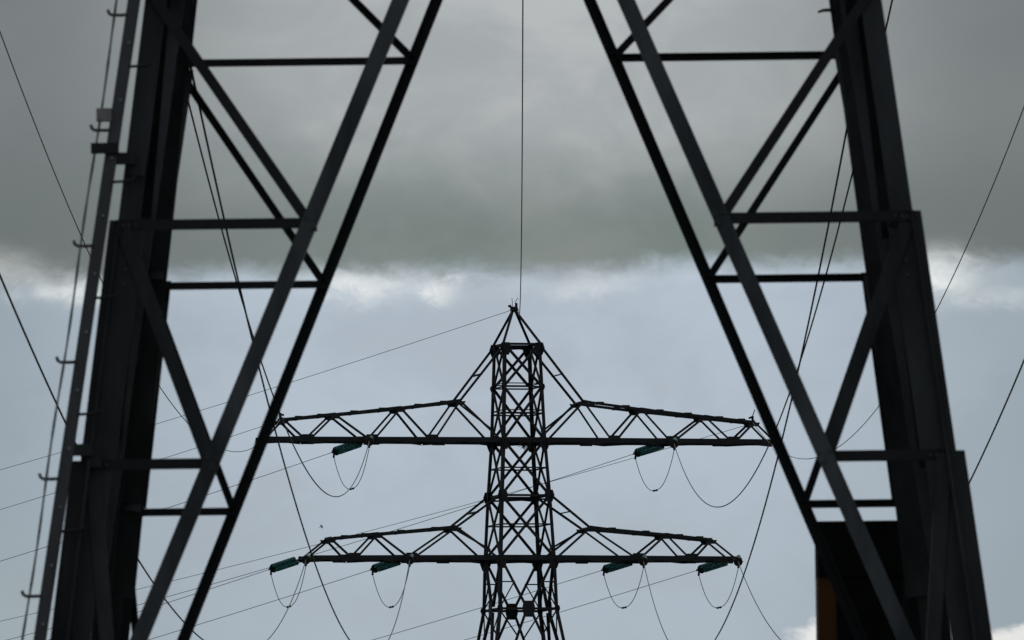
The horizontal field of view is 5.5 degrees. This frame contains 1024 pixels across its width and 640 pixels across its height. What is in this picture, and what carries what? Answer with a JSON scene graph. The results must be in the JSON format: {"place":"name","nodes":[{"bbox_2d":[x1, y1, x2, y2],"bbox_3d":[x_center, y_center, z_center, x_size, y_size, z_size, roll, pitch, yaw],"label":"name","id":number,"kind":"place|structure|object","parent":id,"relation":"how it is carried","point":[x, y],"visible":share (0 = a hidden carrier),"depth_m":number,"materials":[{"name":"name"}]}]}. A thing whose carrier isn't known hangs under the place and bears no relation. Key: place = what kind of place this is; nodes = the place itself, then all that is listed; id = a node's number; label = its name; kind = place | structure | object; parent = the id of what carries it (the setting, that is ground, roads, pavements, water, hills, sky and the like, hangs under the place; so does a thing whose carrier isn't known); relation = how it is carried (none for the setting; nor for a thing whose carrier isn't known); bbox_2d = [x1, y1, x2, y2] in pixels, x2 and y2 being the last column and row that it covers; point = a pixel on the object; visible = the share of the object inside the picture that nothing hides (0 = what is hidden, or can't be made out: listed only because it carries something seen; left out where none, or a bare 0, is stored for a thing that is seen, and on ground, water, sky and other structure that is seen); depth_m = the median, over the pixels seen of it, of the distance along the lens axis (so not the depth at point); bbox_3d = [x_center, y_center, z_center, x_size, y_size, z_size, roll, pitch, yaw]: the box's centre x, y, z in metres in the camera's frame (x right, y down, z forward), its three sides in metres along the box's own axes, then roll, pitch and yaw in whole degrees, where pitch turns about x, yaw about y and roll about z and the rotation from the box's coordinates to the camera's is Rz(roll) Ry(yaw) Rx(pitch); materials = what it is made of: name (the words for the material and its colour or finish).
{"place":"outdoors","nodes":[
{"label":"outdoors","id":0,"kind":"place"},
{"bbox_2d":[0,0,1023,639],"label":"sky","id":1,"kind":"structure","parent":0,"point":[613,290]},
{"bbox_2d":[815,520,911,639],"bbox_3d":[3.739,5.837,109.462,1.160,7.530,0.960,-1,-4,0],"label":"equipment housing","id":2,"kind":"object","parent":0,"point":[831,622],"visible":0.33,"depth_m":109.24,"materials":[{"name":"black paint"}]},
{"label":"ground","id":3,"kind":"structure","parent":0,"visible":0},
{"bbox_2d":[20,0,992,639],"bbox_3d":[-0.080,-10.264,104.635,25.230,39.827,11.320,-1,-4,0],"label":"lattice pylon","id":4,"kind":"object","parent":3,"relation":"on","point":[102,486],"visible":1,"depth_m":100.35,"materials":[{"name":"metal"}]},
{"bbox_2d":[255,298,771,639],"bbox_3d":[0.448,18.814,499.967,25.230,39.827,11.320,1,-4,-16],"label":"lattice pylon","id":5,"kind":"object","parent":3,"relation":"on","point":[537,560],"visible":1,"depth_m":500.51,"materials":[{"name":"metal"}]},
{"bbox_2d":[0,421,277,509],"bbox_3d":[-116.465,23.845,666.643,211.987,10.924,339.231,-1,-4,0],"label":"earth wire","id":6,"kind":"object","parent":5,"relation":"attached to","point":[163,458],"visible":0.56,"depth_m":506.80,"materials":[{"name":"metal"}]},
{"bbox_2d":[0,32,279,451],"bbox_3d":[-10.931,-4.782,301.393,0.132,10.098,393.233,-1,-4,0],"label":"earth wire","id":7,"kind":"object","parent":5,"relation":"attached to","point":[66,200],"visible":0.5,"depth_m":253.69,"materials":[{"name":"metal"}]},
{"bbox_2d":[0,311,507,469],"bbox_3d":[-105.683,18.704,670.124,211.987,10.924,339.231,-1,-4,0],"label":"earth wire","id":8,"kind":"object","parent":5,"relation":"attached to","point":[274,387],"visible":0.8,"depth_m":516.61,"materials":[{"name":"metal"}]},
{"bbox_2d":[268,557,298,574],"bbox_3d":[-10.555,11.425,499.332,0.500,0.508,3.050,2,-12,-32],"label":"insulator string","id":9,"kind":"object","parent":5,"relation":"attached to","point":[283,564],"visible":1,"depth_m":499.39,"materials":[{"name":"glass"}]},
{"bbox_2d":[49,570,266,639],"bbox_3d":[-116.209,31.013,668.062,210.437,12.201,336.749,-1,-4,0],"label":"conductor","id":10,"kind":"object","parent":9,"relation":"attached to","point":[214,587],"visible":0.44,"depth_m":503.89,"materials":[{"name":"metal"}]},
{"bbox_2d":[301,553,311,565],"bbox_3d":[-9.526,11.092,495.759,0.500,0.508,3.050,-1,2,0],"label":"insulator string","id":11,"kind":"object","parent":5,"relation":"attached to","point":[306,557],"visible":1,"depth_m":494.59,"materials":[{"name":"metal"}]},
{"bbox_2d":[0,274,305,639],"bbox_3d":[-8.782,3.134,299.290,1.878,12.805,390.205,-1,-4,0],"label":"conductor","id":12,"kind":"object","parent":11,"relation":"attached to","point":[30,346],"visible":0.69,"depth_m":193.33,"materials":[{"name":"metal"}]},
{"bbox_2d":[271,566,305,607],"bbox_3d":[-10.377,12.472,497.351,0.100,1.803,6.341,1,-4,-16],"label":"jumper loop","id":13,"kind":"object","parent":11,"relation":"hanging from","point":[297,596],"visible":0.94,"depth_m":496.99,"materials":[{"name":"metal"}]},
{"bbox_2d":[331,442,362,457],"bbox_3d":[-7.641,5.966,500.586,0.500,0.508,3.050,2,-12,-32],"label":"insulator string","id":14,"kind":"object","parent":5,"relation":"attached to","point":[340,449],"visible":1,"depth_m":500.84,"materials":[{"name":"glass"}]},
{"bbox_2d":[2,453,329,560],"bbox_3d":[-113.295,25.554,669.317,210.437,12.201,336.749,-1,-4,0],"label":"conductor","id":15,"kind":"object","parent":14,"relation":"attached to","point":[208,494],"visible":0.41,"depth_m":509.48,"materials":[{"name":"metal"}]},
{"bbox_2d":[364,436,374,447],"bbox_3d":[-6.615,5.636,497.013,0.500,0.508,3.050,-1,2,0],"label":"insulator string","id":16,"kind":"object","parent":5,"relation":"attached to","point":[370,440],"visible":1,"depth_m":495.85,"materials":[{"name":"teal glass"}]},
{"bbox_2d":[189,102,368,496],"bbox_3d":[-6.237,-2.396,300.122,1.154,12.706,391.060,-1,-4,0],"label":"conductor","id":17,"kind":"object","parent":16,"relation":"attached to","point":[242,303],"visible":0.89,"depth_m":232.82,"materials":[{"name":"metal"}]},
{"bbox_2d":[334,450,368,489],"bbox_3d":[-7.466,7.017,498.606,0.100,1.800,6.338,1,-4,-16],"label":"jumper loop","id":18,"kind":"object","parent":16,"relation":"hanging from","point":[361,476],"visible":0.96,"depth_m":498.27,"materials":[{"name":"metal"}]},
{"bbox_2d":[3,424,748,620],"bbox_3d":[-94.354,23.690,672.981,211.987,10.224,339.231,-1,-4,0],"label":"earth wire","id":19,"kind":"object","parent":5,"relation":"attached to","point":[412,519],"visible":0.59,"depth_m":529.21,"materials":[{"name":"metal"}]},
{"bbox_2d":[370,562,400,574],"bbox_3d":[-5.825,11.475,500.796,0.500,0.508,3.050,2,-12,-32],"label":"insulator string","id":20,"kind":"object","parent":5,"relation":"attached to","point":[378,567],"visible":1,"depth_m":501.15,"materials":[{"name":"glass"}]},
{"bbox_2d":[148,570,369,639],"bbox_3d":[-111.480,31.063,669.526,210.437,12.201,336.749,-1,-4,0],"label":"conductor","id":21,"kind":"object","parent":20,"relation":"attached to","point":[265,603],"visible":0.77,"depth_m":509.94,"materials":[{"name":"metal"}]},
{"bbox_2d":[404,554,414,566],"bbox_3d":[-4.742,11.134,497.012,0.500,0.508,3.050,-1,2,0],"label":"insulator string","id":22,"kind":"object","parent":5,"relation":"attached to","point":[410,557],"visible":1,"depth_m":495.85,"materials":[{"name":"metal"}]},
{"bbox_2d":[190,67,409,639],"bbox_3d":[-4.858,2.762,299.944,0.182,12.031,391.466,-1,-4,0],"label":"conductor","id":23,"kind":"object","parent":22,"relation":"attached to","point":[210,157],"visible":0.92,"depth_m":207.35,"materials":[{"name":"metal"}]},
{"bbox_2d":[373,567,409,607],"bbox_3d":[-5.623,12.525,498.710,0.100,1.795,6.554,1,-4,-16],"label":"jumper loop","id":24,"kind":"object","parent":22,"relation":"hanging from","point":[400,597],"visible":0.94,"depth_m":498.68,"materials":[{"name":"metal"}]},
{"bbox_2d":[518,0,523,315],"bbox_3d":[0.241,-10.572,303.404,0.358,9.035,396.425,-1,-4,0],"label":"earth wire","id":25,"kind":"object","parent":5,"relation":"attached to","point":[522,158],"visible":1,"depth_m":323.89,"materials":[{"name":"metal"}]},
{"bbox_2d":[517,436,534,451],"bbox_3d":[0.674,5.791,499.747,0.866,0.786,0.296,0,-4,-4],"label":"twig nest","id":26,"kind":"object","parent":5,"relation":"attached to","point":[525,445],"visible":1,"depth_m":499.74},
{"bbox_2d":[601,563,632,575],"bbox_3d":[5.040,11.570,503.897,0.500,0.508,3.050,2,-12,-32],"label":"insulator string","id":27,"kind":"object","parent":5,"relation":"attached to","point":[609,567],"visible":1,"depth_m":504.25,"materials":[{"name":"glass"}]},
{"bbox_2d":[373,571,598,639],"bbox_3d":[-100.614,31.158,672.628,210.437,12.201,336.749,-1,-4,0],"label":"conductor","id":28,"kind":"object","parent":27,"relation":"attached to","point":[481,607],"visible":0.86,"depth_m":515.15,"materials":[{"name":"metal"}]},
{"bbox_2d":[638,554,648,567],"bbox_3d":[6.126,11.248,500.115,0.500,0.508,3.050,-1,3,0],"label":"insulator string","id":29,"kind":"object","parent":5,"relation":"attached to","point":[643,558],"visible":1,"depth_m":498.95,"materials":[{"name":"glass"}]},
{"bbox_2d":[604,568,643,608],"bbox_3d":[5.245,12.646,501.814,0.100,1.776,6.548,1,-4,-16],"label":"jumper loop","id":30,"kind":"object","parent":29,"relation":"hanging from","point":[634,597],"visible":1,"depth_m":501.48,"materials":[{"name":"metal"}]},
{"bbox_2d":[643,130,846,639],"bbox_3d":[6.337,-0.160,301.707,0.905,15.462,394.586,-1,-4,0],"label":"conductor","id":31,"kind":"object","parent":29,"relation":"attached to","point":[840,162],"visible":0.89,"depth_m":240.94,"materials":[{"name":"metal"}]},
{"bbox_2d":[633,446,663,458],"bbox_3d":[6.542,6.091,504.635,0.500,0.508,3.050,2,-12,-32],"label":"insulator string","id":32,"kind":"object","parent":5,"relation":"attached to","point":[641,451],"visible":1,"depth_m":504.91,"materials":[{"name":"glass"}]},
{"bbox_2d":[8,454,632,639],"bbox_3d":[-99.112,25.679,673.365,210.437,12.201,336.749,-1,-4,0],"label":"conductor","id":33,"kind":"object","parent":32,"relation":"attached to","point":[393,530],"visible":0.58,"depth_m":522.74,"materials":[{"name":"metal"}]},
{"bbox_2d":[668,437,678,449],"bbox_3d":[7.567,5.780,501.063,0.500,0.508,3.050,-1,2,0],"label":"insulator string","id":34,"kind":"object","parent":5,"relation":"attached to","point":[675,441],"visible":1,"depth_m":499.90,"materials":[{"name":"metal"}]},
{"bbox_2d":[635,452,673,491],"bbox_3d":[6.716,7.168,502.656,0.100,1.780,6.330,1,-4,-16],"label":"jumper loop","id":35,"kind":"object","parent":34,"relation":"hanging from","point":[664,481],"visible":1,"depth_m":502.33,"materials":[{"name":"metal"}]},
{"bbox_2d":[674,0,892,507],"bbox_3d":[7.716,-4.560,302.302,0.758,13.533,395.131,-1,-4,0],"label":"conductor","id":36,"kind":"object","parent":34,"relation":"attached to","point":[811,323],"visible":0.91,"depth_m":277.77,"materials":[{"name":"metal"}]},
{"bbox_2d":[696,563,727,575],"bbox_3d":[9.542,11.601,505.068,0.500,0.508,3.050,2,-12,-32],"label":"insulator string","id":37,"kind":"object","parent":5,"relation":"attached to","point":[704,567],"visible":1,"depth_m":505.38,"materials":[{"name":"glass"}]},
{"bbox_2d":[465,571,693,639],"bbox_3d":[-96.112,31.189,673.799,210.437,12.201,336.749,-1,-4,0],"label":"conductor","id":38,"kind":"object","parent":37,"relation":"attached to","point":[598,600],"visible":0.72,"depth_m":513.17,"materials":[{"name":"metal"}]},
{"bbox_2d":[699,568,738,608],"bbox_3d":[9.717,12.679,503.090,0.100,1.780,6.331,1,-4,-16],"label":"jumper loop","id":39,"kind":"object","parent":37,"relation":"hanging from","point":[729,596],"visible":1,"depth_m":502.77,"materials":[{"name":"metal"}]},
{"bbox_2d":[732,555,743,567],"bbox_3d":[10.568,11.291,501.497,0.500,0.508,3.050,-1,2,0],"label":"insulator string","id":40,"kind":"object","parent":5,"relation":"attached to","point":[737,559],"visible":1,"depth_m":500.33,"materials":[{"name":"metal"}]},
{"bbox_2d":[738,359,1023,639],"bbox_3d":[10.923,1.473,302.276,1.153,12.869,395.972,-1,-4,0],"label":"conductor","id":41,"kind":"object","parent":40,"relation":"attached to","point":[969,480],"visible":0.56,"depth_m":248.27,"materials":[{"name":"metal"}]},
{"bbox_2d":[753,107,1023,458],"bbox_3d":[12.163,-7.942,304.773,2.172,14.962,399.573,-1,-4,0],"label":"earth wire","id":42,"kind":"object","parent":5,"relation":"attached to","point":[956,268],"visible":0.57,"depth_m":287.56,"materials":[{"name":"metal"}]}
]}

